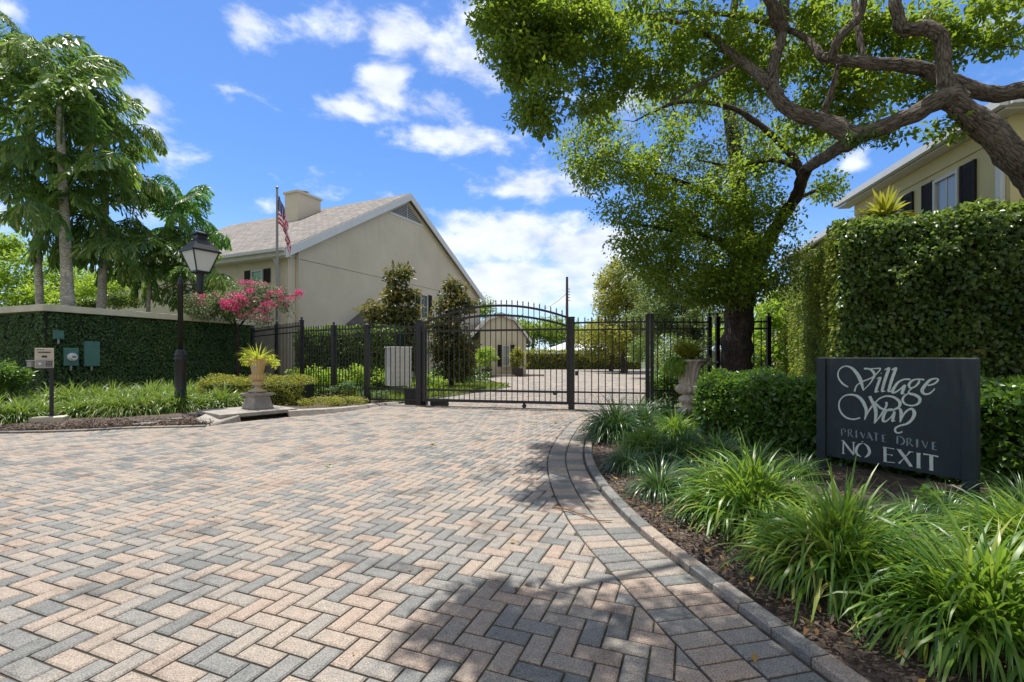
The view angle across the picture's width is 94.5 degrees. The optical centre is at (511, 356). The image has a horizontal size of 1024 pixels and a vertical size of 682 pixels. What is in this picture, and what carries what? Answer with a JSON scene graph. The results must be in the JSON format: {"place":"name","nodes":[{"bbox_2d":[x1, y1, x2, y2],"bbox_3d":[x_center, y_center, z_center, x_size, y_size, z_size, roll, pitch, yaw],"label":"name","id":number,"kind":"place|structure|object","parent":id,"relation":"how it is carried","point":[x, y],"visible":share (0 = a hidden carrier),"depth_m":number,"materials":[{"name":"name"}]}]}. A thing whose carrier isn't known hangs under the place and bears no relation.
{"place":"outdoors","nodes":[
{"label":"outdoors","id":0,"kind":"place"},
{"bbox_2d":[0,369,830,681],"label":"driveway","id":1,"kind":"structure","parent":0,"point":[280,559],"depth_m":2.79,"materials":[{"name":"brick"}]},
{"bbox_2d":[0,425,206,433],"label":"brick kerb","id":2,"kind":"structure","parent":1,"relation":"on","point":[92,429],"depth_m":7.75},
{"bbox_2d":[287,402,398,416],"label":"concrete kerb","id":3,"kind":"structure","parent":1,"relation":"on","point":[306,412],"depth_m":10.15,"materials":[{"name":"grey concrete"}]},
{"bbox_2d":[415,320,426,404],"bbox_3d":[-2.249,0.151,11.715,0.214,2.098,0.237,0,0,13],"label":"gate post","id":4,"kind":"object","parent":1,"relation":"on","point":[419,401],"visible":0.76,"depth_m":11.62,"materials":[{"name":"metal"}]},
{"bbox_2d":[405,387,448,405],"bbox_3d":[-2.121,0.990,11.913,1.137,0.420,0.373,0,0,16],"label":"gate motor","id":5,"kind":"object","parent":1,"relation":"on","point":[414,402],"visible":0.43,"depth_m":11.85,"materials":[{"name":"black plastic"}]},
{"bbox_2d":[475,346,499,376],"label":"potted plant","id":6,"kind":"object","parent":1,"relation":"on","point":[482,355],"visible":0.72,"depth_m":27.98,"materials":[{"name":"green plant"}]},
{"bbox_2d":[509,346,529,375],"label":"potted shrub","id":7,"kind":"object","parent":1,"relation":"on","point":[513,352],"visible":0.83,"depth_m":29.13,"materials":[{"name":"green plant"}]},
{"bbox_2d":[416,405,625,410],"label":"gate track","id":8,"kind":"structure","parent":1,"relation":"on","point":[508,407],"depth_m":11.12,"materials":[{"name":"metal"}]},
{"bbox_2d":[422,299,568,407],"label":"iron gate","id":9,"kind":"structure","parent":8,"relation":"on","point":[474,390],"depth_m":11.16,"materials":[{"name":"black metal"}]},
{"bbox_2d":[568,317,577,408],"bbox_3d":[1.395,0.141,10.822,0.221,2.118,0.150,0,0,13],"label":"gate post","id":10,"kind":"object","parent":1,"relation":"on","point":[572,374],"visible":0.81,"depth_m":10.76,"materials":[{"name":"metal"}]},
{"bbox_2d":[526,348,641,368],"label":"hedge","id":11,"kind":"object","parent":1,"relation":"on","point":[534,358],"visible":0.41,"depth_m":45.86,"materials":[{"name":"green plant"}]},
{"bbox_2d":[585,411,869,681],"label":"brick kerb","id":12,"kind":"structure","parent":1,"relation":"on","point":[831,668],"depth_m":2.31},
{"bbox_2d":[392,386,507,402],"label":"planting soil","id":13,"kind":"structure","parent":0,"point":[451,394],"depth_m":15.08,"materials":[{"name":"soil"}]},
{"bbox_2d":[285,363,447,392],"bbox_3d":[-4.405,0.733,14.417,4.386,1.145,3.090,0,0,25],"label":"shrub","id":14,"kind":"object","parent":13,"relation":"on","point":[379,378],"visible":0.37,"depth_m":14.22,"materials":[{"name":"green plant"}]},
{"bbox_2d":[352,259,434,374],"bbox_3d":[-3.819,-0.938,15.491,2.613,4.484,1.719,0,0,0],"label":"magnolia tree","id":15,"kind":"object","parent":13,"relation":"on","point":[394,310],"visible":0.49,"depth_m":15.23,"materials":[{"name":"green plant"}]},
{"bbox_2d":[384,347,411,392],"bbox_3d":[-3.270,0.455,13.600,0.660,1.490,0.520,0,0,-33],"label":"cluster mailbox","id":16,"kind":"object","parent":13,"relation":"on","point":[387,366],"visible":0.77,"depth_m":13.42,"materials":[{"name":"metal"}]},
{"bbox_2d":[338,381,508,401],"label":"ground cover","id":17,"kind":"object","parent":13,"relation":"on","point":[482,385],"visible":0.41,"depth_m":15.76,"materials":[{"name":"green plant"}]},
{"bbox_2d":[422,274,482,385],"bbox_3d":[-2.206,-0.836,16.976,2.319,4.279,1.747,0,0,0],"label":"magnolia tree","id":18,"kind":"object","parent":13,"relation":"on","point":[455,300],"visible":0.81,"depth_m":16.78,"materials":[{"name":"green plant"}]},
{"bbox_2d":[467,312,531,375],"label":"garage wing","id":19,"kind":"structure","parent":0,"point":[511,335],"depth_m":30.25,"materials":[{"name":"beige paint"}]},
{"bbox_2d":[0,0,1023,356],"label":"sky","id":20,"kind":"structure","parent":0,"point":[340,102],"materials":[{"name":"blue"}]},
{"bbox_2d":[399,358,756,454],"bbox_3d":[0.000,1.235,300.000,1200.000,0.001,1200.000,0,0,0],"label":"ground","id":21,"kind":"structure","parent":0,"point":[643,398],"depth_m":14.44,"materials":[{"name":"soil"}]},
{"bbox_2d":[0,230,96,306],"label":"broadleaf tree","id":22,"kind":"object","parent":21,"relation":"on","point":[24,288],"visible":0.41,"depth_m":18.63,"materials":[{"name":"green plant"}]},
{"bbox_2d":[44,272,132,308],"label":"broadleaf tree","id":23,"kind":"object","parent":21,"relation":"on","point":[86,288],"visible":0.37,"depth_m":17.83,"materials":[{"name":"green plant"}]},
{"bbox_2d":[0,304,256,398],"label":"ivy wall","id":24,"kind":"structure","parent":21,"relation":"on","point":[138,348],"depth_m":13.46,"materials":[{"name":"dark green leaf"}]},
{"bbox_2d":[63,348,78,369],"bbox_3d":[-11.467,0.055,12.349,0.196,0.590,0.310,0,0,22],"label":"meter box","id":25,"kind":"object","parent":24,"relation":"attached to","point":[70,357],"visible":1,"depth_m":12.31,"materials":[{"name":"teal metal"}]},
{"bbox_2d":[83,341,99,370],"bbox_3d":[-11.349,-0.025,12.787,0.086,0.790,0.350,0,0,22],"label":"utility box","id":26,"kind":"object","parent":24,"relation":"attached to","point":[91,354],"visible":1,"depth_m":12.75,"materials":[{"name":"teal metal"}]},
{"bbox_2d":[85,342,99,365],"bbox_3d":[-11.315,-0.085,12.773,0.012,0.640,0.320,0,0,22],"label":"door","id":27,"kind":"structure","parent":26,"relation":"in","point":[92,349],"depth_m":12.77,"materials":[{"name":"metal"}]},
{"bbox_2d":[0,392,327,430],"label":"garden bed","id":28,"kind":"object","parent":21,"relation":"on","point":[164,415],"visible":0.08,"depth_m":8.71,"materials":[{"name":"brown wood"}]},
{"bbox_2d":[0,358,36,396],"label":"round shrub","id":29,"kind":"object","parent":28,"relation":"on","point":[11,375],"visible":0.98,"depth_m":10.37,"materials":[{"name":"green plant"}]},
{"bbox_2d":[0,392,59,424],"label":"liriope clump","id":30,"kind":"object","parent":28,"relation":"on","point":[21,410],"visible":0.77,"depth_m":8.44,"materials":[{"name":"green plant"}]},
{"bbox_2d":[19,392,63,415],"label":"liriope clump","id":31,"kind":"object","parent":28,"relation":"on","point":[41,404],"visible":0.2,"depth_m":9.02,"materials":[{"name":"green plant"}]},
{"bbox_2d":[25,348,67,422],"bbox_3d":[-8.379,0.505,8.522,0.557,1.330,0.407,0,0,-30],"label":"keypad pedestal","id":32,"kind":"object","parent":28,"relation":"on","point":[44,357],"visible":0.96,"depth_m":8.54,"materials":[{"name":"metal"}]},
{"bbox_2d":[0,11,113,303],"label":"fishtail palm","id":33,"kind":"object","parent":28,"relation":"on","point":[67,41],"visible":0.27,"depth_m":14.45,"materials":[{"name":"green plant"}]},
{"bbox_2d":[31,379,104,407],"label":"liriope clump","id":34,"kind":"object","parent":28,"relation":"on","point":[67,392],"visible":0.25,"depth_m":10.66,"materials":[{"name":"green plant"}]},
{"bbox_2d":[0,32,143,305],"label":"fishtail palm","id":35,"kind":"object","parent":28,"relation":"on","point":[58,81],"visible":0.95,"depth_m":13.69,"materials":[{"name":"green plant"}]},
{"bbox_2d":[54,389,101,418],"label":"liriope clump","id":36,"kind":"object","parent":28,"relation":"on","point":[72,408],"visible":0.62,"depth_m":9.08,"materials":[{"name":"green plant"}]},
{"bbox_2d":[55,379,119,408],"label":"liriope clump","id":37,"kind":"object","parent":28,"relation":"on","point":[95,390],"visible":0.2,"depth_m":10.73,"materials":[{"name":"green plant"}]},
{"bbox_2d":[25,81,168,308],"bbox_3d":[-13.134,-3.636,15.181,3.213,9.693,3.436,0,0,27],"label":"fishtail palm","id":38,"kind":"object","parent":28,"relation":"on","point":[135,151],"visible":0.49,"depth_m":15.09,"materials":[{"name":"green plant"}]},
{"bbox_2d":[67,388,132,417],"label":"liriope clump","id":39,"kind":"object","parent":28,"relation":"on","point":[95,412],"visible":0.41,"depth_m":9.20,"materials":[{"name":"green plant"}]},
{"bbox_2d":[54,291,146,309],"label":"dark shrub","id":40,"kind":"object","parent":28,"relation":"on","point":[120,301],"visible":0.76,"depth_m":16.17,"materials":[{"name":"green plant"}]},
{"bbox_2d":[83,387,152,417],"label":"liriope clump","id":41,"kind":"object","parent":28,"relation":"on","point":[118,409],"visible":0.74,"depth_m":9.24,"materials":[{"name":"green plant"}]},
{"bbox_2d":[108,385,168,416],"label":"liriope clump","id":42,"kind":"object","parent":28,"relation":"on","point":[140,403],"visible":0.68,"depth_m":9.50,"materials":[{"name":"green plant"}]},
{"bbox_2d":[94,217,192,315],"bbox_3d":[-12.383,-1.700,16.353,2.782,5.814,2.792,0,0,32],"label":"fishtail palm","id":43,"kind":"object","parent":28,"relation":"on","point":[122,275],"visible":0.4,"depth_m":16.04,"materials":[{"name":"green plant"}]},
{"bbox_2d":[130,377,173,401],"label":"liriope clump","id":44,"kind":"object","parent":28,"relation":"on","point":[151,388],"visible":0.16,"depth_m":11.32,"materials":[{"name":"green plant"}]},
{"bbox_2d":[148,386,202,414],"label":"liriope clump","id":45,"kind":"object","parent":28,"relation":"on","point":[172,409],"visible":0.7,"depth_m":9.80,"materials":[{"name":"green plant"}]},
{"bbox_2d":[140,172,231,251],"bbox_3d":[-12.079,-2.597,17.230,2.894,7.602,2.725,0,0,25],"label":"fishtail palm","id":46,"kind":"object","parent":28,"relation":"on","point":[173,209],"visible":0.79,"depth_m":16.99,"materials":[{"name":"green plant"}]},
{"bbox_2d":[144,244,238,314],"bbox_3d":[-11.191,-1.305,16.632,2.829,5.020,2.882,0,0,0],"label":"fishtail palm","id":47,"kind":"object","parent":28,"relation":"on","point":[214,279],"visible":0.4,"depth_m":16.07,"materials":[{"name":"green plant"}]},
{"bbox_2d":[168,387,218,411],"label":"liriope clump","id":48,"kind":"object","parent":28,"relation":"on","point":[199,401],"visible":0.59,"depth_m":10.10,"materials":[{"name":"green plant"}]},
{"bbox_2d":[174,229,221,403],"bbox_3d":[-6.744,-0.760,10.119,0.781,3.920,0.634,0,0,31],"label":"lamp post","id":49,"kind":"object","parent":28,"relation":"on","point":[200,252],"visible":0.88,"depth_m":10.02,"materials":[{"name":"metal"}]},
{"bbox_2d":[190,389,231,409],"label":"liriope clump","id":50,"kind":"object","parent":28,"relation":"on","point":[214,403],"visible":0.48,"depth_m":10.44,"materials":[{"name":"green plant"}]},
{"bbox_2d":[201,379,245,408],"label":"liriope clump","id":51,"kind":"object","parent":28,"relation":"on","point":[235,401],"visible":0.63,"depth_m":10.71,"materials":[{"name":"green plant"}]},
{"bbox_2d":[196,405,296,425],"bbox_3d":[-5.321,1.135,9.319,1.497,0.170,1.757,0,0,39],"label":"storm drain","id":52,"kind":"object","parent":21,"relation":"on","point":[219,416],"visible":0.78,"depth_m":9.09,"materials":[{"name":"concrete"}]},
{"bbox_2d":[240,359,274,409],"bbox_3d":[-5.220,0.568,9.720,0.460,1.065,0.460,0,0,31],"label":"garden urn","id":53,"kind":"object","parent":52,"relation":"on","point":[257,396],"visible":0.91,"depth_m":9.61,"materials":[{"name":"stone"}]},
{"bbox_2d":[235,343,279,369],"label":"potted grass","id":54,"kind":"object","parent":53,"relation":"in","point":[255,355],"depth_m":9.63,"materials":[{"name":"yellow plant"}]},
{"bbox_2d":[90,189,484,383],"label":"gabled house","id":55,"kind":"structure","parent":21,"relation":"on","point":[335,262],"depth_m":23.98,"materials":[{"name":"paint"}]},
{"bbox_2d":[240,392,391,421],"bbox_3d":[-6.696,1.178,14.005,4.216,0.098,11.031,0,0,-34],"label":"garden bed","id":56,"kind":"object","parent":21,"relation":"on","point":[293,406],"visible":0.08,"depth_m":11.00,"materials":[{"name":"brown soil"}]},
{"bbox_2d":[175,277,304,380],"bbox_3d":[-8.808,-0.723,15.692,4.087,3.852,1.951,0,0,0],"label":"bougainvillea","id":57,"kind":"object","parent":56,"relation":"on","point":[220,305],"visible":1,"depth_m":15.38,"materials":[{"name":"pink plant"}]},
{"bbox_2d":[196,373,317,405],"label":"clipped hedge","id":58,"kind":"object","parent":56,"relation":"on","point":[292,393],"visible":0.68,"depth_m":11.39,"materials":[{"name":"green plant"}]},
{"bbox_2d":[275,186,278,323],"bbox_3d":[-8.034,-2.325,16.200,0.118,7.050,0.119,0,0,0],"label":"flagpole","id":59,"kind":"object","parent":56,"relation":"on","point":[277,282],"visible":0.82,"depth_m":16.17,"materials":[{"name":"grey metal"}]},
{"bbox_2d":[278,196,290,254],"bbox_3d":[-7.785,-4.480,16.180,0.419,2.080,0.229,0,0,0],"label":"flag","id":60,"kind":"object","parent":59,"relation":"attached to","point":[282,222],"visible":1,"depth_m":16.17,"materials":[{"name":"fabric"}]},
{"bbox_2d":[297,394,368,407],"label":"shrub","id":61,"kind":"object","parent":56,"relation":"on","point":[335,400],"visible":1,"depth_m":10.67,"materials":[{"name":"green plant"}]},
{"bbox_2d":[251,316,415,402],"bbox_3d":[-5.941,0.025,13.847,8.466,2.350,0.837,0,0,36],"label":"iron fence","id":62,"kind":"object","parent":56,"relation":"on","point":[260,336],"visible":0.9,"depth_m":12.73,"materials":[{"name":"black metal"}]},
{"bbox_2d":[294,322,408,392],"bbox_3d":[-5.410,0.079,15.604,4.452,2.366,1.137,0,0,25],"label":"vine hedge","id":63,"kind":"object","parent":56,"relation":"on","point":[385,340],"visible":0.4,"depth_m":15.08,"materials":[{"name":"green plant"}]},
{"bbox_2d":[326,380,393,400],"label":"shrub","id":64,"kind":"object","parent":56,"relation":"on","point":[346,385],"visible":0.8,"depth_m":12.01,"materials":[{"name":"green plant"}]},
{"bbox_2d":[518,314,581,349],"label":"broadleaf tree","id":65,"kind":"object","parent":21,"relation":"on","point":[533,335],"visible":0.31,"depth_m":56.95,"materials":[{"name":"green plant"}]},
{"bbox_2d":[564,318,663,370],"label":"tree","id":66,"kind":"object","parent":21,"relation":"on","point":[594,349],"visible":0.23,"depth_m":39.93,"materials":[{"name":"green plant"}]},
{"bbox_2d":[580,255,652,372],"bbox_3d":[8.879,-3.307,35.775,7.289,9.234,6.062,0,0,-18],"label":"broadleaf tree","id":67,"kind":"object","parent":21,"relation":"on","point":[612,299],"visible":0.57,"depth_m":35.18,"materials":[{"name":"green plant"}]},
{"bbox_2d":[624,332,714,376],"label":"dark shrub","id":68,"kind":"object","parent":21,"relation":"on","point":[637,350],"visible":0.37,"depth_m":20.93,"materials":[{"name":"green plant"}]},
{"bbox_2d":[621,262,723,351],"bbox_3d":[8.629,-1.748,23.876,5.009,6.115,7.017,0,0,-20],"label":"broadleaf tree","id":69,"kind":"object","parent":21,"relation":"on","point":[672,310],"visible":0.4,"depth_m":23.60,"materials":[{"name":"green plant"}]},
{"bbox_2d":[644,365,706,406],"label":"shrub","id":70,"kind":"object","parent":21,"relation":"on","point":[660,397],"visible":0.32,"depth_m":11.24,"materials":[{"name":"green plant"}]},
{"bbox_2d":[751,289,788,372],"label":"bright shrub","id":71,"kind":"object","parent":21,"relation":"on","point":[779,352],"visible":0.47,"depth_m":13.42,"materials":[{"name":"green plant"}]},
{"bbox_2d":[592,409,1023,681],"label":"garden bed","id":72,"kind":"object","parent":21,"relation":"on","point":[906,482],"visible":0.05,"depth_m":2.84,"materials":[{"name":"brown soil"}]},
{"bbox_2d":[570,391,656,445],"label":"liriope clump","id":73,"kind":"object","parent":72,"relation":"on","point":[615,421],"visible":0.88,"depth_m":6.66,"materials":[{"name":"green plant"}]},
{"bbox_2d":[574,312,653,410],"bbox_3d":[2.248,0.105,10.640,1.816,2.190,0.141,0,0,13],"label":"iron fence","id":74,"kind":"object","parent":72,"relation":"on","point":[649,355],"visible":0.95,"depth_m":10.51,"materials":[{"name":"black metal"}]},
{"bbox_2d":[593,436,664,480],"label":"liriope clump","id":75,"kind":"object","parent":72,"relation":"on","point":[619,462],"visible":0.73,"depth_m":4.86,"materials":[{"name":"green plant"}]},
{"bbox_2d":[614,392,670,430],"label":"liriope clump","id":76,"kind":"object","parent":72,"relation":"on","point":[645,405],"visible":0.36,"depth_m":7.31,"materials":[{"name":"green plant"}]},
{"bbox_2d":[611,418,676,459],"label":"liriope clump","id":77,"kind":"object","parent":72,"relation":"on","point":[647,435],"visible":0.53,"depth_m":5.57,"materials":[{"name":"green plant"}]},
{"bbox_2d":[617,445,703,506],"bbox_3d":[1.302,1.105,4.097,0.859,0.643,0.974,0,0,22],"label":"liriope clump","id":78,"kind":"object","parent":72,"relation":"on","point":[657,484],"visible":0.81,"depth_m":4.01,"materials":[{"name":"green plant"}]},
{"bbox_2d":[645,406,706,442],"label":"liriope clump","id":79,"kind":"object","parent":72,"relation":"on","point":[669,423],"visible":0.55,"depth_m":6.62,"materials":[{"name":"green plant"}]},
{"bbox_2d":[642,419,723,471],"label":"liriope clump","id":80,"kind":"object","parent":72,"relation":"on","point":[673,448],"visible":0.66,"depth_m":5.14,"materials":[{"name":"green plant"}]},
{"bbox_2d":[674,359,706,413],"bbox_3d":[3.630,0.601,9.750,0.737,1.098,0.737,0,0,0],"label":"garden urn","id":81,"kind":"object","parent":72,"relation":"on","point":[685,385],"visible":0.68,"depth_m":9.58,"materials":[{"name":"beige stone"}]},
{"bbox_2d":[662,335,718,379],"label":"potted fern","id":82,"kind":"object","parent":81,"relation":"in","point":[684,350],"visible":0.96,"depth_m":9.58,"materials":[{"name":"green plant"}]},
{"bbox_2d":[660,480,727,534],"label":"liriope clump","id":83,"kind":"object","parent":72,"relation":"on","point":[689,512],"visible":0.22,"depth_m":3.41,"materials":[{"name":"green plant"}]},
{"bbox_2d":[659,452,739,495],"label":"liriope clump","id":84,"kind":"object","parent":72,"relation":"on","point":[688,474],"visible":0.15,"depth_m":4.26,"materials":[{"name":"green plant"}]},
{"bbox_2d":[549,0,858,389],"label":"oak tree","id":85,"kind":"object","parent":72,"relation":"on","point":[741,281],"visible":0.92,"depth_m":8.94,"materials":[{"name":"green plant"}]},
{"bbox_2d":[654,312,771,396],"bbox_3d":[4.419,0.100,10.582,2.597,2.200,0.166,0,0,5],"label":"iron fence","id":86,"kind":"object","parent":72,"relation":"on","point":[717,336],"visible":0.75,"depth_m":10.56,"materials":[{"name":"black metal"}]},
{"bbox_2d":[670,423,765,473],"bbox_3d":[2.172,0.917,5.028,1.050,0.509,1.002,0,0,-8],"label":"liriope clump","id":87,"kind":"object","parent":72,"relation":"on","point":[718,445],"visible":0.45,"depth_m":4.92,"materials":[{"name":"green plant"}]},
{"bbox_2d":[463,0,1023,197],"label":"oak tree","id":88,"kind":"object","parent":72,"relation":"on","point":[528,41],"visible":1,"depth_m":5.82,"materials":[{"name":"green plant"}]},
{"bbox_2d":[658,426,855,546],"bbox_3d":[1.705,0.848,3.442,1.539,0.651,1.422,0,0,-31],"label":"liriope clump","id":89,"kind":"object","parent":72,"relation":"on","point":[741,483],"visible":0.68,"depth_m":3.32,"materials":[{"name":"green plant"}]},
{"bbox_2d":[732,431,797,475],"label":"liriope clump","id":90,"kind":"object","parent":72,"relation":"on","point":[763,455],"visible":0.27,"depth_m":5.04,"materials":[{"name":"green plant"}]},
{"bbox_2d":[593,447,996,681],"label":"leaf litter","id":91,"kind":"object","parent":72,"relation":"on","point":[816,631],"visible":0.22,"depth_m":2.25,"materials":[{"name":"brown plant"}]},
{"bbox_2d":[765,447,844,484],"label":"liriope clump","id":92,"kind":"object","parent":72,"relation":"on","point":[801,465],"visible":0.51,"depth_m":4.57,"materials":[{"name":"green plant"}]},
{"bbox_2d":[710,453,996,643],"bbox_3d":[1.690,0.838,2.463,1.250,0.669,1.367,0,0,-30],"label":"liriope clump","id":93,"kind":"object","parent":72,"relation":"on","point":[791,549],"visible":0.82,"depth_m":2.40,"materials":[{"name":"green plant"}]},
{"bbox_2d":[691,365,1023,491],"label":"clipped hedge","id":94,"kind":"object","parent":72,"relation":"on","point":[770,405],"visible":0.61,"depth_m":5.67,"materials":[{"name":"green plant"}]},
{"bbox_2d":[849,184,919,222],"bbox_3d":[6.288,-0.828,8.027,0.990,4.056,1.109,0,0,0],"label":"cordyline","id":95,"kind":"object","parent":72,"relation":"on","point":[883,206],"visible":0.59,"depth_m":7.87,"materials":[{"name":"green plant"}]},
{"bbox_2d":[816,358,979,500],"bbox_3d":[3.495,0.653,4.400,0.090,1.294,1.264,0,0,-26],"label":"entrance sign","id":96,"kind":"object","parent":72,"relation":"on","point":[920,415],"visible":0.96,"depth_m":4.27,"materials":[{"name":"grey paint"}]},
{"bbox_2d":[865,483,961,535],"bbox_3d":[2.787,1.130,3.317,0.675,0.396,0.738,0,0,8],"label":"liriope clump","id":97,"kind":"object","parent":72,"relation":"on","point":[919,512],"visible":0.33,"depth_m":3.32,"materials":[{"name":"green plant"}]},
{"bbox_2d":[811,485,1023,681],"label":"liriope clump","id":98,"kind":"object","parent":72,"relation":"on","point":[985,603],"visible":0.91,"depth_m":1.90,"materials":[{"name":"green plant"}]},
{"bbox_2d":[895,483,952,510],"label":"seedling shrub","id":99,"kind":"object","parent":72,"relation":"on","point":[924,487],"visible":0.46,"depth_m":3.66,"materials":[{"name":"green plant"}]},
{"bbox_2d":[895,480,991,520],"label":"liriope clump","id":100,"kind":"object","parent":72,"relation":"on","point":[932,504],"visible":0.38,"depth_m":3.50,"materials":[{"name":"green plant"}]},
{"bbox_2d":[913,471,1023,566],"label":"liriope clump","id":101,"kind":"object","parent":72,"relation":"on","point":[995,507],"visible":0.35,"depth_m":2.84,"materials":[{"name":"green plant"}]},
{"bbox_2d":[930,480,1023,568],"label":"liriope clump","id":102,"kind":"object","parent":72,"relation":"on","point":[1013,527],"visible":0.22,"depth_m":2.69,"materials":[{"name":"green plant"}]},
{"bbox_2d":[952,461,1023,509],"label":"liriope clump","id":103,"kind":"object","parent":72,"relation":"on","point":[1016,494],"visible":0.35,"depth_m":3.76,"materials":[{"name":"green plant"}]},
{"bbox_2d":[776,217,854,277],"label":"house wing","id":104,"kind":"structure","parent":21,"relation":"on","point":[821,235],"depth_m":17.94,"materials":[{"name":"paint"}]},
{"bbox_2d":[775,195,1023,401],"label":"ivy wall","id":105,"kind":"structure","parent":21,"relation":"on","point":[942,284],"depth_m":6.84,"materials":[{"name":"green plant"}]},
{"bbox_2d":[833,99,1023,220],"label":"yellow house","id":106,"kind":"structure","parent":21,"relation":"on","point":[941,176],"depth_m":9.70,"materials":[{"name":"paint"}]},
{"bbox_2d":[932,169,958,220],"bbox_3d":[8.903,-3.040,9.711,0.068,1.380,0.690,0,0,9],"label":"window","id":107,"kind":"structure","parent":106,"relation":"in","point":[945,189],"depth_m":9.71,"materials":[{"name":"white glass"}]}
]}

